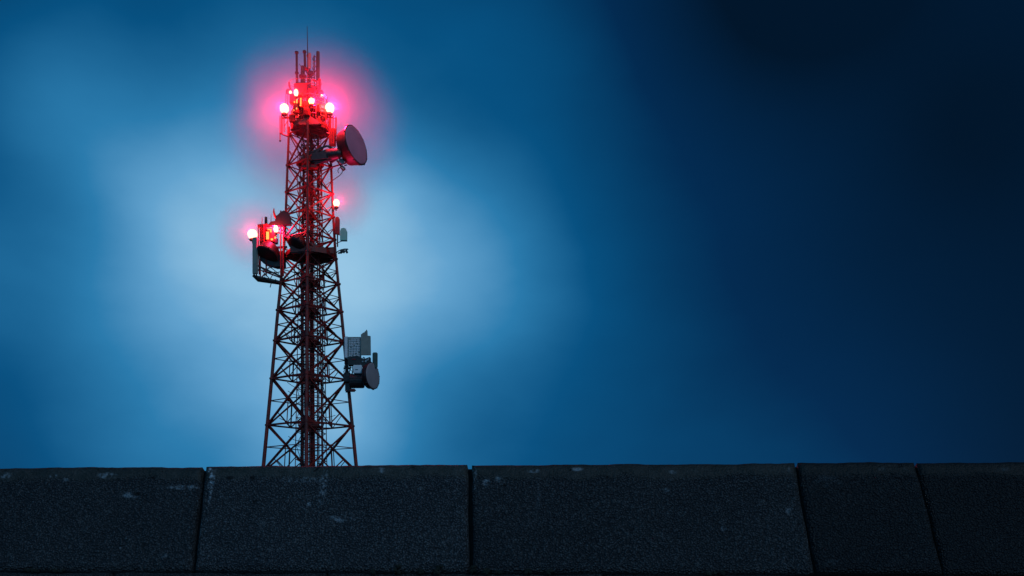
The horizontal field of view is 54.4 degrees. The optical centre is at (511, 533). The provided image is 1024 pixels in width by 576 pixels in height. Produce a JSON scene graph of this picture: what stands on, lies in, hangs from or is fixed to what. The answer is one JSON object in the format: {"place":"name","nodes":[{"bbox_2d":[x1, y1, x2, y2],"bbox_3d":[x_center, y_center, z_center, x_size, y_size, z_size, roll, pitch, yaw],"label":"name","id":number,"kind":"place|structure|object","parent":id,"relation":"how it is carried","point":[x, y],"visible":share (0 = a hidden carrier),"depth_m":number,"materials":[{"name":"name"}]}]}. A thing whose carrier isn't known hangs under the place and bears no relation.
{"place":"outdoors","nodes":[
{"label":"outdoors","id":0,"kind":"place"},
{"bbox_2d":[0,0,1023,470],"label":"sky","id":1,"kind":"structure","parent":0,"point":[586,232],"materials":[{"name":"blue"}]},
{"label":"ground","id":2,"kind":"structure","parent":0,"visible":0},
{"bbox_2d":[261,57,357,466],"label":"lattice tower","id":3,"kind":"structure","parent":2,"relation":"on","point":[309,343],"depth_m":59.55,"materials":[{"name":"metal"}]},
{"bbox_2d":[248,229,256,240],"bbox_3d":[-15.579,-17.841,59.811,0.579,0.828,0.605,0,0,33],"label":"warning lamp","id":4,"kind":"object","parent":3,"relation":"attached to","point":[252,233],"visible":0.79,"depth_m":59.60,"materials":[{"name":"glass"}]},
{"bbox_2d":[252,210,288,287],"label":"side platform","id":5,"kind":"structure","parent":3,"relation":"attached to","point":[260,278],"depth_m":59.46,"materials":[{"name":"metal"}]},
{"bbox_2d":[252,237,257,275],"bbox_3d":[-15.227,-16.454,59.210,0.340,2.250,0.288,0,0,20],"label":"panel antenna","id":6,"kind":"object","parent":5,"relation":"attached to","point":[254,256],"visible":1,"depth_m":59.08,"materials":[{"name":"grey plastic"}]},
{"bbox_2d":[260,224,265,243],"bbox_3d":[-14.880,-17.758,59.415,0.321,1.313,0.370,0,0,0],"label":"radio cabinet","id":7,"kind":"object","parent":5,"relation":"attached to","point":[262,233],"visible":0.77,"depth_m":59.30,"materials":[{"name":"red metal"}]},
{"bbox_2d":[262,217,269,227],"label":"stub antenna","id":8,"kind":"object","parent":5,"relation":"attached to","point":[265,224],"visible":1,"depth_m":59.42,"materials":[{"name":"metal"}]},
{"bbox_2d":[266,228,275,242],"bbox_3d":[-14.362,-17.694,59.465,0.585,0.991,0.370,0,0,0],"label":"radio cabinet","id":9,"kind":"object","parent":5,"relation":"attached to","point":[270,235],"visible":0.92,"depth_m":59.35,"materials":[{"name":"yellow metal"}]},
{"bbox_2d":[269,207,291,226],"bbox_3d":[-13.803,-18.828,59.270,1.318,1.116,0.410,0,0,0],"label":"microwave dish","id":10,"kind":"object","parent":5,"relation":"attached to","point":[282,218],"visible":1,"depth_m":59.12,"materials":[{"name":"metal"}]},
{"bbox_2d":[261,246,286,268],"bbox_3d":[-14.259,-16.596,59.770,1.563,1.313,0.660,0,0,0],"label":"dish cradle","id":11,"kind":"object","parent":3,"relation":"attached to","point":[273,264],"visible":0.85,"depth_m":59.50,"materials":[{"name":"metal"}]},
{"bbox_2d":[257,238,278,261],"bbox_3d":[-14.573,-16.952,59.301,1.355,1.504,1.350,0,0,0],"label":"microwave dish","id":12,"kind":"object","parent":11,"relation":"on","point":[268,250],"visible":1,"depth_m":59.01,"materials":[{"name":"metal"}]},
{"bbox_2d":[274,225,277,236],"bbox_3d":[-13.999,-17.937,59.118,0.279,0.695,0.322,0,0,35],"label":"warning lamp","id":13,"kind":"object","parent":3,"relation":"attached to","point":[275,229],"visible":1,"depth_m":59.02,"materials":[{"name":"glass"}]},
{"bbox_2d":[279,115,288,141],"bbox_3d":[-13.639,-24.386,59.826,0.696,1.747,0.178,0,0,-11],"label":"outrigger frame","id":14,"kind":"object","parent":3,"relation":"attached to","point":[282,124],"visible":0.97,"depth_m":59.79,"materials":[{"name":"red paint"}]},
{"bbox_2d":[280,103,288,117],"bbox_3d":[-13.651,-25.360,59.753,0.534,0.844,0.539,0,0,38],"label":"warning lamp","id":15,"kind":"object","parent":14,"relation":"attached to","point":[284,108],"visible":0.98,"depth_m":59.59,"materials":[{"name":"glass"}]},
{"bbox_2d":[285,82,292,116],"bbox_3d":[-13.378,-25.566,59.800,0.469,3.055,0.250,0,0,0],"label":"conduit hook","id":16,"kind":"object","parent":3,"relation":"attached to","point":[288,90],"visible":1,"depth_m":59.76,"materials":[{"name":"red paint"}]},
{"bbox_2d":[289,114,294,125],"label":"radio cabinet","id":17,"kind":"object","parent":3,"relation":"attached to","point":[291,118],"visible":1,"depth_m":59.08,"materials":[{"name":"metal"}]},
{"bbox_2d":[289,94,295,107],"bbox_3d":[-13.144,-25.905,59.615,0.321,0.766,0.370,0,0,0],"label":"radio cabinet","id":18,"kind":"object","parent":3,"relation":"attached to","point":[291,98],"visible":0.71,"depth_m":59.50,"materials":[{"name":"metal"}]},
{"bbox_2d":[293,99,298,116],"bbox_3d":[-12.791,-25.166,58.965,0.321,0.959,0.330,0,0,0],"label":"radio cabinet","id":19,"kind":"object","parent":3,"relation":"attached to","point":[296,106],"visible":1,"depth_m":58.87,"materials":[{"name":"metal"}]},
{"bbox_2d":[294,89,297,98],"bbox_3d":[-12.807,-26.003,59.163,0.260,0.705,0.486,0,0,0],"label":"warning lamp","id":20,"kind":"object","parent":3,"relation":"attached to","point":[296,93],"visible":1,"depth_m":58.97,"materials":[{"name":"glass"}]},
{"bbox_2d":[287,230,305,248],"bbox_3d":[-12.740,-17.326,58.803,1.140,1.340,1.197,0,0,0],"label":"microwave dish","id":21,"kind":"object","parent":3,"relation":"on","point":[296,241],"visible":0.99,"depth_m":58.47,"materials":[{"name":"black paint"}]},
{"bbox_2d":[295,51,298,82],"bbox_3d":[-12.893,-27.815,59.700,0.300,2.154,0.300,0,0,0],"label":"whip antenna","id":22,"kind":"object","parent":3,"relation":"attached to","point":[296,55],"visible":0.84,"depth_m":59.63,"materials":[{"name":"metal"}]},
{"bbox_2d":[294,83,307,100],"bbox_3d":[-12.598,-26.307,59.380,0.771,0.927,0.350,0,0,0],"label":"radio cabinet","id":23,"kind":"object","parent":3,"relation":"attached to","point":[301,87],"visible":0.91,"depth_m":59.20,"materials":[{"name":"metal"}]},
{"bbox_2d":[299,98,302,111],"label":"radio cabinet","id":24,"kind":"object","parent":3,"relation":"attached to","point":[300,102],"visible":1,"depth_m":58.85,"materials":[{"name":"metal"}]},
{"bbox_2d":[297,65,307,85],"bbox_3d":[-12.514,-27.349,59.600,0.600,1.224,0.600,0,0,0],"label":"whip antenna","id":25,"kind":"object","parent":3,"relation":"attached to","point":[302,76],"visible":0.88,"depth_m":59.48,"materials":[{"name":"metal"}]},
{"bbox_2d":[303,50,307,70],"bbox_3d":[-12.441,-28.452,59.900,0.308,1.206,0.300,0,0,0],"label":"whip antenna","id":26,"kind":"object","parent":3,"relation":"attached to","point":[304,54],"visible":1,"depth_m":59.83,"materials":[{"name":"metal"}]},
{"bbox_2d":[304,108,309,117],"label":"radio cabinet","id":27,"kind":"object","parent":3,"relation":"attached to","point":[306,112],"visible":1,"depth_m":58.78,"materials":[{"name":"metal"}]},
{"bbox_2d":[299,55,316,85],"bbox_3d":[-12.231,-27.750,59.792,1.076,2.025,0.285,0,0,0],"label":"dipole antenna","id":28,"kind":"object","parent":3,"relation":"attached to","point":[310,73],"visible":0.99,"depth_m":59.69,"materials":[{"name":"metal"}]},
{"bbox_2d":[308,53,310,84],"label":"panel antenna","id":29,"kind":"object","parent":3,"relation":"attached to","point":[309,60],"visible":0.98,"depth_m":59.69,"materials":[{"name":"red plastic"}]},
{"bbox_2d":[298,116,321,124],"bbox_3d":[-11.955,-24.456,59.237,1.414,0.674,0.925,0,0,0],"label":"gable shield","id":30,"kind":"object","parent":3,"relation":"attached to","point":[312,121],"visible":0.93,"depth_m":58.81,"materials":[{"name":"red paint"}]},
{"bbox_2d":[309,98,313,108],"bbox_3d":[-11.859,-25.425,58.850,0.320,0.607,0.320,0,0,0],"label":"warning lamp","id":31,"kind":"object","parent":3,"relation":"attached to","point":[311,101],"visible":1,"depth_m":58.76,"materials":[{"name":"glass"}]},
{"bbox_2d":[308,88,315,100],"bbox_3d":[-11.907,-26.082,59.365,0.418,0.798,0.370,0,0,0],"label":"radio cabinet","id":32,"kind":"object","parent":3,"relation":"attached to","point":[312,90],"visible":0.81,"depth_m":59.25,"materials":[{"name":"metal"}]},
{"bbox_2d":[290,242,334,254],"bbox_3d":[-11.835,-16.910,59.120,2.607,0.760,0.800,0,0,-11],"label":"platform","id":33,"kind":"object","parent":3,"relation":"on","point":[293,250],"visible":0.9,"depth_m":59.03,"materials":[{"name":"paint"}]},
{"bbox_2d":[316,51,319,101],"bbox_3d":[-11.671,-27.445,59.806,0.190,2.957,0.268,0,0,-29],"label":"panel antenna","id":34,"kind":"object","parent":3,"relation":"attached to","point":[317,65],"visible":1,"depth_m":59.70,"materials":[{"name":"metal"}]},
{"bbox_2d":[316,104,320,116],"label":"radio cabinet","id":35,"kind":"object","parent":3,"relation":"attached to","point":[318,108],"visible":1,"depth_m":58.97,"materials":[{"name":"metal"}]},
{"bbox_2d":[318,79,320,92],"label":"panel antenna","id":36,"kind":"object","parent":3,"relation":"attached to","point":[319,85],"visible":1,"depth_m":59.67,"materials":[{"name":"red paint"}]},
{"bbox_2d":[317,90,323,103],"bbox_3d":[-11.505,-26.050,59.850,0.321,1.056,0.350,0,0,0],"label":"radio cabinet","id":37,"kind":"object","parent":3,"relation":"attached to","point":[320,93],"visible":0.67,"depth_m":59.67,"materials":[{"name":"metal"}]},
{"bbox_2d":[302,145,341,169],"bbox_3d":[-11.293,-22.365,59.285,2.401,1.440,0.771,0,0,0],"label":"dish mount","id":38,"kind":"object","parent":3,"relation":"attached to","point":[318,156],"visible":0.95,"depth_m":59.00,"materials":[{"name":"metal"}]},
{"bbox_2d":[325,103,333,116],"bbox_3d":[-10.951,-25.392,59.752,0.557,0.866,0.558,0,0,-38],"label":"warning lamp","id":39,"kind":"object","parent":3,"relation":"attached to","point":[329,107],"visible":1,"depth_m":59.58,"materials":[{"name":"glass"}]},
{"bbox_2d":[326,115,336,137],"bbox_3d":[-10.865,-24.408,59.850,0.673,1.382,0.219,0,0,0],"label":"outrigger frame","id":40,"kind":"object","parent":3,"relation":"attached to","point":[329,123],"visible":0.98,"depth_m":59.77,"materials":[{"name":"red paint"}]},
{"bbox_2d":[329,128,335,148],"bbox_3d":[-10.798,-23.720,59.865,0.386,1.216,0.370,0,0,0],"label":"radio cabinet","id":41,"kind":"object","parent":3,"relation":"attached to","point":[332,141],"visible":0.84,"depth_m":59.75,"materials":[{"name":"red metal"}]},
{"bbox_2d":[332,199,339,210],"bbox_3d":[-10.608,-19.771,59.934,0.455,0.700,0.378,0,0,-24],"label":"warning lamp","id":42,"kind":"object","parent":3,"relation":"attached to","point":[336,202],"visible":1,"depth_m":59.84,"materials":[{"name":"glass"}]},
{"bbox_2d":[335,217,339,246],"bbox_3d":[-10.502,-18.157,59.965,0.260,1.735,0.330,0,0,0],"label":"panel antenna","id":43,"kind":"object","parent":3,"relation":"attached to","point":[337,226],"visible":1,"depth_m":59.80,"materials":[{"name":"red paint"}]},
{"bbox_2d":[336,248,347,253],"bbox_3d":[-10.237,-16.959,59.823,0.820,0.296,0.263,0,0,11],"label":"camera arm","id":44,"kind":"object","parent":3,"relation":"attached to","point":[344,250],"visible":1,"depth_m":59.75},
{"bbox_2d":[343,358,351,391],"bbox_3d":[-9.883,-9.569,60.000,0.641,2.091,0.400,0,0,0],"label":"cable junction","id":45,"kind":"object","parent":3,"relation":"attached to","point":[346,379],"visible":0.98,"depth_m":59.83,"materials":[{"name":"metal"}]},
{"bbox_2d":[328,125,367,168],"bbox_3d":[-9.751,-23.174,60.066,1.982,2.610,2.315,0,0,43],"label":"microwave dish","id":46,"kind":"object","parent":3,"relation":"attached to","point":[351,146],"visible":0.93,"depth_m":59.34,"materials":[{"name":"grey metal"}]},
{"bbox_2d":[331,158,346,181],"bbox_3d":[-10.446,-21.776,59.638,1.112,1.233,0.407,0,0,20],"label":"feed clamp","id":47,"kind":"object","parent":46,"relation":"hanging from","point":[340,161],"visible":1,"depth_m":59.51,"materials":[{"name":"metal"}]},
{"bbox_2d":[342,329,370,392],"bbox_3d":[-9.387,-10.374,59.913,1.852,3.715,0.419,0,0,13],"label":"panel antenna","id":48,"kind":"object","parent":3,"relation":"attached to","point":[357,346],"visible":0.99,"depth_m":59.81,"materials":[{"name":"metal"}]},
{"bbox_2d":[345,356,370,374],"bbox_3d":[-9.270,-9.917,59.865,1.507,1.473,0.570,0,0,0],"label":"radio unit","id":49,"kind":"object","parent":48,"relation":"attached to","point":[355,360],"visible":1,"depth_m":59.65,"materials":[{"name":"metal"}]},
{"bbox_2d":[362,362,379,389],"bbox_3d":[-8.724,-9.446,60.088,1.625,1.676,1.591,0,0,45],"label":"microwave dish","id":50,"kind":"object","parent":3,"relation":"attached to","point":[370,376],"visible":1,"depth_m":59.49,"materials":[{"name":"metal"}]},
{"bbox_2d":[349,365,364,391],"bbox_3d":[-9.329,-9.292,59.885,0.855,1.552,0.890,0,0,0],"label":"dish transceiver","id":51,"kind":"object","parent":50,"relation":"attached to","point":[355,380],"visible":0.88,"depth_m":59.52,"materials":[{"name":"metal"}]},
{"bbox_2d":[372,352,377,367],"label":"panel antenna","id":52,"kind":"object","parent":50,"relation":"attached to","point":[375,358],"visible":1,"depth_m":59.90,"materials":[{"name":"grey plastic"}]},
{"bbox_3d":[-10.289,-17.773,59.927,0.781,0.686,0.203,0,0,0],"label":"antenna arm","id":53,"kind":"object","parent":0,"visible":0},
{"bbox_2d":[340,228,346,240],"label":"panel antenna","id":54,"kind":"object","parent":53,"relation":"attached to","point":[343,233],"visible":1,"depth_m":59.74,"materials":[{"name":"teal plastic"}]},
{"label":"earth bank","id":55,"kind":"structure","parent":0,"visible":0},
{"bbox_2d":[0,462,1023,575],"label":"retaining wall","id":56,"kind":"structure","parent":55,"relation":"on","point":[866,519],"depth_m":5.83,"materials":[{"name":"concrete"}]}
]}

